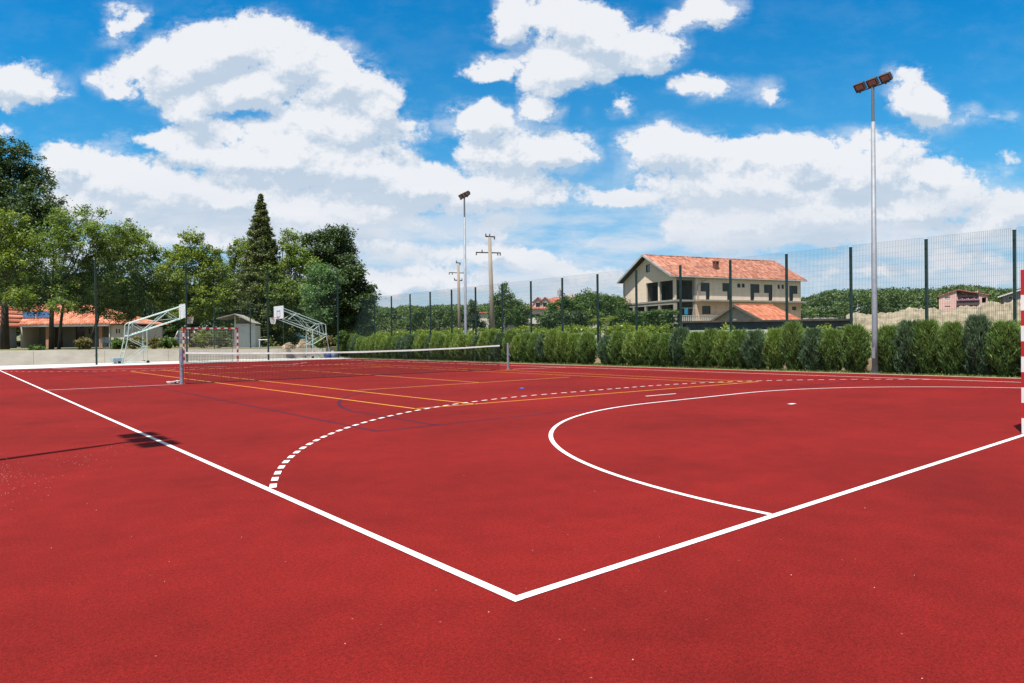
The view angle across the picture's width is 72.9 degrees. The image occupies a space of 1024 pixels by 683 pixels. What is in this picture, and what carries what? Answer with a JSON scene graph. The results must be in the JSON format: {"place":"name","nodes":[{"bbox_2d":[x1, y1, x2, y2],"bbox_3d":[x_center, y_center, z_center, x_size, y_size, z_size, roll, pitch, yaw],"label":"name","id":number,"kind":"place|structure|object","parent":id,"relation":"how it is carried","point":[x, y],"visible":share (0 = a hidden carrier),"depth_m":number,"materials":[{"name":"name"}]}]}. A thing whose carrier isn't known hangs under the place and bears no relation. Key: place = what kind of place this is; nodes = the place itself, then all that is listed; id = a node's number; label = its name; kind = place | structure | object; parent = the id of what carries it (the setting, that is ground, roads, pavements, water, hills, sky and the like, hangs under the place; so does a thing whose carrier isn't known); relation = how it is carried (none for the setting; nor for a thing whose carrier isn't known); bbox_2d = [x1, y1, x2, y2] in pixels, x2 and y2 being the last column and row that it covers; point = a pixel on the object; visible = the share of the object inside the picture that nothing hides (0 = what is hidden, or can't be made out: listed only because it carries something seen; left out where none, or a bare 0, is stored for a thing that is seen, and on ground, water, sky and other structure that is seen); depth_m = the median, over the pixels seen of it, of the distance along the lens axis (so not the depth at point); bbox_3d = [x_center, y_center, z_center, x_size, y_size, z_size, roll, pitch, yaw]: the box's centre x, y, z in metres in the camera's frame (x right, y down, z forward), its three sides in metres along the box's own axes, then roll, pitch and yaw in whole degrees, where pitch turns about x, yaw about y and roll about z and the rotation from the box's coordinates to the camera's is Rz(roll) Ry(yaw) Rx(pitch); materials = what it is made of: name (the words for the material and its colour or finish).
{"place":"outdoors","nodes":[
{"label":"outdoors","id":0,"kind":"place"},
{"bbox_2d":[0,345,341,356],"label":"park ground","id":1,"kind":"structure","parent":0,"point":[332,348],"depth_m":52.09,"materials":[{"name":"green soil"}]},
{"bbox_2d":[0,207,46,313],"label":"acacia tree","id":2,"kind":"object","parent":1,"relation":"on","point":[5,264],"visible":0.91,"depth_m":51.70,"materials":[{"name":"green plant"}]},
{"bbox_2d":[0,133,77,349],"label":"oak tree","id":3,"kind":"object","parent":1,"relation":"on","point":[29,185],"visible":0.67,"depth_m":56.90,"materials":[{"name":"green plant"}]},
{"bbox_2d":[6,200,141,349],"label":"acacia tree","id":4,"kind":"object","parent":1,"relation":"on","point":[90,227],"visible":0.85,"depth_m":52.59,"materials":[{"name":"green plant"}]},
{"bbox_2d":[73,337,92,349],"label":"garden bush","id":5,"kind":"object","parent":1,"relation":"on","point":[85,343],"visible":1,"depth_m":49.22,"materials":[{"name":"green plant"}]},
{"bbox_2d":[0,304,167,347],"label":"park house","id":6,"kind":"structure","parent":1,"relation":"on","point":[36,332],"depth_m":73.09,"materials":[{"name":"ceramic"}]},
{"bbox_2d":[57,230,148,348],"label":"acacia tree","id":7,"kind":"object","parent":1,"relation":"on","point":[118,249],"visible":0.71,"depth_m":54.26,"materials":[{"name":"green plant"}]},
{"bbox_2d":[84,226,171,347],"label":"acacia tree","id":8,"kind":"object","parent":1,"relation":"on","point":[126,283],"visible":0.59,"depth_m":57.40,"materials":[{"name":"green plant"}]},
{"bbox_2d":[124,336,146,348],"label":"garden bush","id":9,"kind":"object","parent":1,"relation":"on","point":[132,345],"visible":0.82,"depth_m":49.21,"materials":[{"name":"green plant"}]},
{"bbox_2d":[142,226,237,346],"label":"acacia tree","id":10,"kind":"object","parent":1,"relation":"on","point":[187,255],"visible":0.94,"depth_m":57.21,"materials":[{"name":"green plant"}]},
{"bbox_2d":[0,268,380,346],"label":"park thicket","id":11,"kind":"object","parent":1,"relation":"on","point":[171,329],"visible":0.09,"depth_m":90.93,"materials":[{"name":"green plant"}]},
{"bbox_2d":[188,329,215,347],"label":"garden bush","id":12,"kind":"object","parent":1,"relation":"on","point":[196,339],"visible":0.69,"depth_m":49.21,"materials":[{"name":"green plant"}]},
{"bbox_2d":[198,257,235,337],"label":"poplar tree","id":13,"kind":"object","parent":1,"relation":"on","point":[220,311],"visible":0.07,"depth_m":65.08,"materials":[{"name":"green plant"}]},
{"bbox_2d":[207,325,231,347],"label":"garden bush","id":14,"kind":"object","parent":1,"relation":"on","point":[224,340],"visible":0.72,"depth_m":49.43,"materials":[{"name":"green plant"}]},
{"bbox_2d":[216,313,260,347],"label":"park shed","id":15,"kind":"structure","parent":1,"relation":"on","point":[243,330],"depth_m":53.19,"materials":[{"name":"grey metal"}]},
{"bbox_2d":[223,236,272,313],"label":"acacia tree","id":16,"kind":"object","parent":1,"relation":"on","point":[240,244],"visible":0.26,"depth_m":60.75,"materials":[{"name":"green plant"}]},
{"bbox_2d":[209,193,304,346],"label":"spruce tree","id":17,"kind":"object","parent":1,"relation":"on","point":[260,233],"visible":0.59,"depth_m":58.98,"materials":[{"name":"green plant"}]},
{"bbox_2d":[213,301,315,348],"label":"fence","id":18,"kind":"object","parent":1,"relation":"on","point":[250,325],"visible":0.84,"depth_m":48.44,"materials":[{"name":"green metal"}]},
{"bbox_2d":[254,228,323,341],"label":"acacia tree","id":19,"kind":"object","parent":1,"relation":"on","point":[289,261],"visible":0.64,"depth_m":59.01,"materials":[{"name":"green plant"}]},
{"bbox_2d":[295,260,353,346],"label":"acacia tree","id":20,"kind":"object","parent":1,"relation":"on","point":[322,291],"visible":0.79,"depth_m":53.29,"materials":[{"name":"green plant"}]},
{"bbox_2d":[318,262,385,345],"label":"oak tree","id":21,"kind":"object","parent":1,"relation":"on","point":[360,288],"visible":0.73,"depth_m":54.25,"materials":[{"name":"green plant"}]},
{"bbox_2d":[0,358,355,369],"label":"concrete path","id":22,"kind":"structure","parent":0,"point":[13,367],"depth_m":39.91,"materials":[{"name":"grey concrete"}]},
{"bbox_2d":[110,304,193,363],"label":"basketball hoop","id":23,"kind":"object","parent":22,"relation":"on","point":[181,307],"visible":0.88,"depth_m":42.14,"materials":[{"name":"white metal"}]},
{"bbox_2d":[0,255,338,364],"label":"fence","id":24,"kind":"object","parent":22,"relation":"on","point":[186,311],"visible":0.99,"depth_m":42.00,"materials":[{"name":"green metal"}]},
{"bbox_2d":[179,328,238,363],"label":"handball goal","id":25,"kind":"object","parent":22,"relation":"on","point":[210,336],"visible":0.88,"depth_m":41.32,"materials":[{"name":"white metal"}]},
{"bbox_2d":[270,306,329,357],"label":"basketball hoop","id":26,"kind":"object","parent":22,"relation":"on","point":[278,313],"visible":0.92,"depth_m":48.36,"materials":[{"name":"white metal"}]},
{"bbox_2d":[17,324,871,358],"bbox_3d":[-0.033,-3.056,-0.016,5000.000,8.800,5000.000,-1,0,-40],"label":"ground","id":27,"kind":"structure","parent":0,"point":[18,338],"depth_m":251.96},
{"bbox_2d":[0,348,325,365],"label":"concrete wall","id":28,"kind":"structure","parent":27,"relation":"on","point":[35,357],"depth_m":42.67,"materials":[{"name":"white concrete"}]},
{"bbox_2d":[298,223,363,336],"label":"oak tree","id":29,"kind":"object","parent":27,"relation":"on","point":[332,246],"visible":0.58,"depth_m":62.14,"materials":[{"name":"green plant"}]},
{"bbox_2d":[373,303,528,334],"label":"distant woods","id":30,"kind":"object","parent":27,"relation":"on","point":[418,310],"visible":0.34,"depth_m":197.63,"materials":[{"name":"green plant"}]},
{"bbox_2d":[449,261,461,328],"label":"utility pole","id":31,"kind":"object","parent":27,"relation":"on","point":[458,280],"visible":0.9,"depth_m":65.92,"materials":[{"name":"concrete"}]},
{"bbox_2d":[462,299,487,330],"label":"cypress tree","id":32,"kind":"object","parent":27,"relation":"on","point":[470,320],"visible":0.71,"depth_m":89.62,"materials":[{"name":"green plant"}]},
{"bbox_2d":[476,234,500,328],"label":"utility pole","id":33,"kind":"object","parent":27,"relation":"on","point":[492,315],"visible":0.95,"depth_m":49.91,"materials":[{"name":"concrete"}]},
{"bbox_2d":[484,281,516,330],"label":"cypress tree","id":34,"kind":"object","parent":27,"relation":"on","point":[505,310],"visible":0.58,"depth_m":78.20,"materials":[{"name":"green plant"}]},
{"bbox_2d":[506,299,533,327],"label":"olive tree","id":35,"kind":"object","parent":27,"relation":"on","point":[523,317],"visible":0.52,"depth_m":84.01,"materials":[{"name":"green plant"}]},
{"bbox_2d":[533,308,591,333],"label":"fig tree","id":36,"kind":"object","parent":27,"relation":"on","point":[551,323],"visible":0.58,"depth_m":61.10,"materials":[{"name":"green plant"}]},
{"bbox_2d":[521,293,606,343],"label":"dormered villa","id":37,"kind":"object","parent":27,"relation":"on","point":[539,303],"visible":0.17,"depth_m":111.61,"materials":[{"name":"tile"}]},
{"bbox_2d":[535,287,622,327],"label":"walnut tree","id":38,"kind":"object","parent":27,"relation":"on","point":[573,304],"visible":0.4,"depth_m":71.61,"materials":[{"name":"green plant"}]},
{"bbox_2d":[614,309,679,334],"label":"vine pergola","id":39,"kind":"object","parent":27,"relation":"on","point":[651,316],"visible":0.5,"depth_m":53.56,"materials":[{"name":"green plant"}]},
{"bbox_2d":[342,357,1020,377],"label":"verge","id":40,"kind":"structure","parent":27,"relation":"on","point":[715,367],"depth_m":27.35,"materials":[{"name":"green plant"}]},
{"bbox_2d":[404,333,416,358],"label":"conifer shrub","id":41,"kind":"object","parent":40,"relation":"on","point":[409,340],"visible":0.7,"depth_m":43.38,"materials":[{"name":"green plant"}]},
{"bbox_2d":[414,333,428,359],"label":"conifer shrub","id":42,"kind":"object","parent":40,"relation":"on","point":[421,339],"visible":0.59,"depth_m":42.43,"materials":[{"name":"green plant"}]},
{"bbox_2d":[453,332,470,360],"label":"conifer shrub","id":43,"kind":"object","parent":40,"relation":"on","point":[460,341],"visible":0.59,"depth_m":39.37,"materials":[{"name":"green plant"}]},
{"bbox_2d":[458,191,469,333],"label":"floodlight mast","id":44,"kind":"object","parent":40,"relation":"on","point":[464,195],"visible":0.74,"depth_m":40.09,"materials":[{"name":"metal"}]},
{"bbox_2d":[474,330,488,360],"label":"conifer shrub","id":45,"kind":"object","parent":40,"relation":"on","point":[484,335],"visible":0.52,"depth_m":37.90,"materials":[{"name":"green plant"}]},
{"bbox_2d":[485,329,500,360],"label":"conifer shrub","id":46,"kind":"object","parent":40,"relation":"on","point":[490,338],"visible":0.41,"depth_m":37.46,"materials":[{"name":"green plant"}]},
{"bbox_2d":[489,332,504,360],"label":"conifer shrub","id":47,"kind":"object","parent":40,"relation":"on","point":[499,337],"visible":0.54,"depth_m":36.95,"materials":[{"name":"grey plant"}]},
{"bbox_2d":[501,330,516,361],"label":"conifer shrub","id":48,"kind":"object","parent":40,"relation":"on","point":[509,334],"visible":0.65,"depth_m":36.49,"materials":[{"name":"green plant"}]},
{"bbox_2d":[509,335,525,361],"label":"conifer shrub","id":49,"kind":"object","parent":40,"relation":"on","point":[514,350],"visible":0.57,"depth_m":36.02,"materials":[{"name":"green plant"}]},
{"bbox_2d":[367,322,674,342],"bbox_3d":[-1.919,0.055,43.594,1.296,2.155,29.703,-1,0,-39],"label":"laurel hedge","id":50,"kind":"object","parent":40,"relation":"on","point":[592,330],"visible":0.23,"depth_m":37.16,"materials":[{"name":"green plant"}]},
{"bbox_2d":[516,331,534,362],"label":"conifer shrub","id":51,"kind":"object","parent":40,"relation":"on","point":[522,347],"visible":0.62,"depth_m":35.54,"materials":[{"name":"green plant"}]},
{"bbox_2d":[526,332,543,362],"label":"conifer shrub","id":52,"kind":"object","parent":40,"relation":"on","point":[530,354],"visible":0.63,"depth_m":35.11,"materials":[{"name":"green plant"}]},
{"bbox_2d":[533,333,548,362],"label":"conifer shrub","id":53,"kind":"object","parent":40,"relation":"on","point":[538,347],"visible":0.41,"depth_m":34.59,"materials":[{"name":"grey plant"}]},
{"bbox_2d":[542,328,562,363],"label":"conifer shrub","id":54,"kind":"object","parent":40,"relation":"on","point":[549,342],"visible":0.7,"depth_m":33.90,"materials":[{"name":"green plant"}]},
{"bbox_2d":[553,331,572,363],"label":"conifer shrub","id":55,"kind":"object","parent":40,"relation":"on","point":[562,336],"visible":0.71,"depth_m":33.47,"materials":[{"name":"green plant"}]},
{"bbox_2d":[563,332,585,363],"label":"conifer shrub","id":56,"kind":"object","parent":40,"relation":"on","point":[573,338],"visible":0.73,"depth_m":33.10,"materials":[{"name":"green plant"}]},
{"bbox_2d":[574,331,597,364],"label":"conifer shrub","id":57,"kind":"object","parent":40,"relation":"on","point":[586,345],"visible":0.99,"depth_m":32.44,"materials":[{"name":"green plant"}]},
{"bbox_2d":[596,335,620,364],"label":"conifer shrub","id":58,"kind":"object","parent":40,"relation":"on","point":[602,354],"visible":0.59,"depth_m":31.54,"materials":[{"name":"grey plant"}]},
{"bbox_2d":[606,330,626,365],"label":"conifer shrub","id":59,"kind":"object","parent":40,"relation":"on","point":[616,340],"visible":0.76,"depth_m":31.02,"materials":[{"name":"green plant"}]},
{"bbox_2d":[620,331,642,365],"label":"conifer shrub","id":60,"kind":"object","parent":40,"relation":"on","point":[625,349],"visible":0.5,"depth_m":30.46,"materials":[{"name":"green plant"}]},
{"bbox_2d":[629,328,650,365],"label":"conifer shrub","id":61,"kind":"object","parent":40,"relation":"on","point":[638,337],"visible":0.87,"depth_m":29.85,"materials":[{"name":"green plant"}]},
{"bbox_2d":[643,332,668,366],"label":"conifer shrub","id":62,"kind":"object","parent":40,"relation":"on","point":[653,359],"visible":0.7,"depth_m":29.43,"materials":[{"name":"green plant"}]},
{"bbox_2d":[655,331,679,366],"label":"conifer shrub","id":63,"kind":"object","parent":40,"relation":"on","point":[664,338],"visible":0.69,"depth_m":29.06,"materials":[{"name":"green plant"}]},
{"bbox_2d":[668,326,690,366],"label":"conifer shrub","id":64,"kind":"object","parent":40,"relation":"on","point":[679,334],"visible":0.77,"depth_m":28.50,"materials":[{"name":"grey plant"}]},
{"bbox_2d":[346,227,1021,357],"bbox_3d":[4.081,-1.167,34.571,0.111,4.460,55.392,-1,0,-40],"label":"fence","id":65,"kind":"object","parent":40,"relation":"on","point":[680,312],"visible":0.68,"depth_m":28.58,"materials":[{"name":"green metal"}]},
{"bbox_2d":[680,329,708,367],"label":"conifer shrub","id":66,"kind":"object","parent":40,"relation":"on","point":[692,348],"visible":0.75,"depth_m":27.89,"materials":[{"name":"green plant"}]},
{"bbox_2d":[698,327,719,367],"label":"conifer shrub","id":67,"kind":"object","parent":40,"relation":"on","point":[707,359],"visible":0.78,"depth_m":27.49,"materials":[{"name":"green plant"}]},
{"bbox_2d":[710,329,737,367],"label":"conifer shrub","id":68,"kind":"object","parent":40,"relation":"on","point":[721,337],"visible":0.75,"depth_m":27.07,"materials":[{"name":"green plant"}]},
{"bbox_2d":[724,327,752,368],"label":"conifer shrub","id":69,"kind":"object","parent":40,"relation":"on","point":[737,336],"visible":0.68,"depth_m":26.59,"materials":[{"name":"green plant"}]},
{"bbox_2d":[738,328,766,369],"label":"conifer shrub","id":70,"kind":"object","parent":40,"relation":"on","point":[752,338],"visible":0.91,"depth_m":25.98,"materials":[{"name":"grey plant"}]},
{"bbox_2d":[760,326,785,369],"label":"conifer shrub","id":71,"kind":"object","parent":40,"relation":"on","point":[774,360],"visible":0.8,"depth_m":25.44,"materials":[{"name":"green plant"}]},
{"bbox_2d":[777,318,803,369],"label":"conifer shrub","id":72,"kind":"object","parent":40,"relation":"on","point":[791,335],"visible":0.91,"depth_m":24.92,"materials":[{"name":"green plant"}]},
{"bbox_2d":[574,355,1020,375],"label":"plinth wall","id":73,"kind":"structure","parent":40,"relation":"on","point":[869,366],"depth_m":23.91,"materials":[{"name":"grey concrete"}]},
{"bbox_2d":[796,326,823,370],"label":"conifer shrub","id":74,"kind":"object","parent":40,"relation":"on","point":[808,351],"visible":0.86,"depth_m":24.31,"materials":[{"name":"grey plant"}]},
{"bbox_2d":[816,327,846,370],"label":"conifer shrub","id":75,"kind":"object","parent":40,"relation":"on","point":[828,345],"visible":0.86,"depth_m":23.82,"materials":[{"name":"green plant"}]},
{"bbox_2d":[835,322,871,371],"bbox_3d":[11.628,0.200,23.487,1.244,1.828,1.297,-1,0,-17],"label":"conifer shrub","id":76,"kind":"object","parent":40,"relation":"on","point":[854,343],"visible":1,"depth_m":23.25,"materials":[{"name":"green plant"}]},
{"bbox_2d":[699,320,1020,359],"bbox_3d":[12.696,0.108,25.415,1.122,1.923,16.029,-1,0,-39],"label":"laurel hedge","id":77,"kind":"object","parent":40,"relation":"on","point":[727,326],"visible":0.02,"depth_m":26.38,"materials":[{"name":"green plant"}]},
{"bbox_2d":[853,71,892,373],"bbox_3d":[11.756,-3.758,22.530,0.340,9.602,1.242,-1,0,-28],"label":"floodlight mast","id":78,"kind":"object","parent":40,"relation":"on","point":[873,82],"visible":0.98,"depth_m":22.47,"materials":[{"name":"metal"}]},
{"bbox_2d":[871,323,908,372],"bbox_3d":[12.325,0.229,22.740,1.213,1.769,1.290,-1,0,-35],"label":"conifer shrub","id":79,"kind":"object","parent":40,"relation":"on","point":[887,333],"visible":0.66,"depth_m":22.50,"materials":[{"name":"green plant"}]},
{"bbox_2d":[885,317,929,373],"bbox_3d":[12.724,0.151,22.259,1.309,1.926,1.311,-1,0,-44],"label":"conifer shrub","id":80,"kind":"object","parent":40,"relation":"on","point":[905,330],"visible":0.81,"depth_m":22.02,"materials":[{"name":"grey plant"}]},
{"bbox_2d":[907,317,949,374],"bbox_3d":[13.146,0.131,21.812,1.314,1.964,1.285,0,0,35],"label":"conifer shrub","id":81,"kind":"object","parent":40,"relation":"on","point":[928,362],"visible":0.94,"depth_m":21.56,"materials":[{"name":"green plant"}]},
{"bbox_2d":[934,318,965,374],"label":"conifer shrub","id":82,"kind":"object","parent":40,"relation":"on","point":[952,339],"visible":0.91,"depth_m":21.16,"materials":[{"name":"green plant"}]},
{"bbox_2d":[957,312,996,374],"bbox_3d":[13.997,0.083,20.776,1.111,2.060,1.109,0,0,23],"label":"conifer shrub","id":83,"kind":"object","parent":40,"relation":"on","point":[976,328],"visible":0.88,"depth_m":20.60,"materials":[{"name":"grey plant"}]},
{"bbox_2d":[984,319,1020,376],"bbox_3d":[14.442,0.183,20.297,1.353,1.845,1.272,-1,0,-20],"label":"conifer shrub","id":84,"kind":"object","parent":40,"relation":"on","point":[1005,340],"visible":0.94,"depth_m":20.12,"materials":[{"name":"green plant"}]},
{"bbox_2d":[356,358,1020,378],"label":"kerb","id":85,"kind":"structure","parent":27,"relation":"on","point":[762,370],"depth_m":24.35,"materials":[{"name":"stone"}]},
{"bbox_2d":[617,254,806,331],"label":"unfinished house","id":86,"kind":"structure","parent":27,"relation":"on","point":[706,273],"depth_m":93.40,"materials":[{"name":"beige paint"}]},
{"bbox_2d":[710,304,799,320],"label":"gabled cottage","id":87,"kind":"structure","parent":27,"relation":"on","point":[736,312],"depth_m":62.95,"materials":[{"name":"orange tile"}]},
{"bbox_2d":[678,317,849,332],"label":"flat roofed shed","id":88,"kind":"structure","parent":27,"relation":"on","point":[703,325],"depth_m":49.59,"materials":[{"name":"concrete"}]},
{"bbox_2d":[600,284,1020,330],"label":"distant woods","id":89,"kind":"object","parent":27,"relation":"on","point":[889,300],"visible":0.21,"depth_m":162.56,"materials":[{"name":"green plant"}]},
{"bbox_2d":[846,304,981,322],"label":"earth mound","id":90,"kind":"object","parent":27,"relation":"on","point":[900,314],"visible":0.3,"depth_m":60.65,"materials":[{"name":"soil"}]},
{"bbox_2d":[853,314,1019,347],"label":"draped netting","id":91,"kind":"object","parent":27,"relation":"on","point":[868,325],"visible":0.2,"depth_m":45.43,"materials":[{"name":"fabric"}]},
{"bbox_2d":[937,289,988,310],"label":"pink house","id":92,"kind":"structure","parent":27,"relation":"on","point":[971,297],"depth_m":148.65,"materials":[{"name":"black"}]},
{"bbox_2d":[977,299,1020,320],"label":"earth mound","id":93,"kind":"object","parent":27,"relation":"on","point":[1006,313],"visible":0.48,"depth_m":50.44,"materials":[{"name":"soil"}]},
{"bbox_2d":[0,359,1023,682],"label":"sports court","id":94,"kind":"object","parent":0,"point":[260,585],"visible":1,"depth_m":4.71,"materials":[{"name":"red rubber"}]},
{"bbox_2d":[180,343,510,383],"bbox_3d":[-5.025,0.671,24.530,12.464,1.082,0.267,-1,0,-37],"label":"tennis net","id":95,"kind":"object","parent":94,"relation":"on","point":[451,357],"visible":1,"depth_m":23.77,"materials":[{"name":"fabric"}]},
{"bbox_2d":[130,364,755,408],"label":"yellow court lines","id":96,"kind":"object","parent":94,"relation":"on","point":[432,385],"visible":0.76,"depth_m":18.69,"materials":[{"name":"paint"}]},
{"bbox_2d":[77,361,855,430],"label":"blue court lines","id":97,"kind":"object","parent":94,"relation":"on","point":[338,403],"visible":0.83,"depth_m":13.47,"materials":[{"name":"paint"}]},
{"bbox_2d":[0,359,1023,601],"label":"white court lines","id":98,"kind":"object","parent":94,"relation":"on","point":[497,590],"visible":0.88,"depth_m":5.19,"materials":[{"name":"paint"}]},
{"bbox_2d":[1020,270,1023,433],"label":"handball goal","id":99,"kind":"object","parent":94,"relation":"on","point":[1022,343],"visible":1,"depth_m":8.80,"materials":[{"name":"white metal"}]},
{"bbox_2d":[0,0,1023,326],"label":"sky","id":100,"kind":"structure","parent":0,"point":[586,137],"materials":[{"name":"blue"}]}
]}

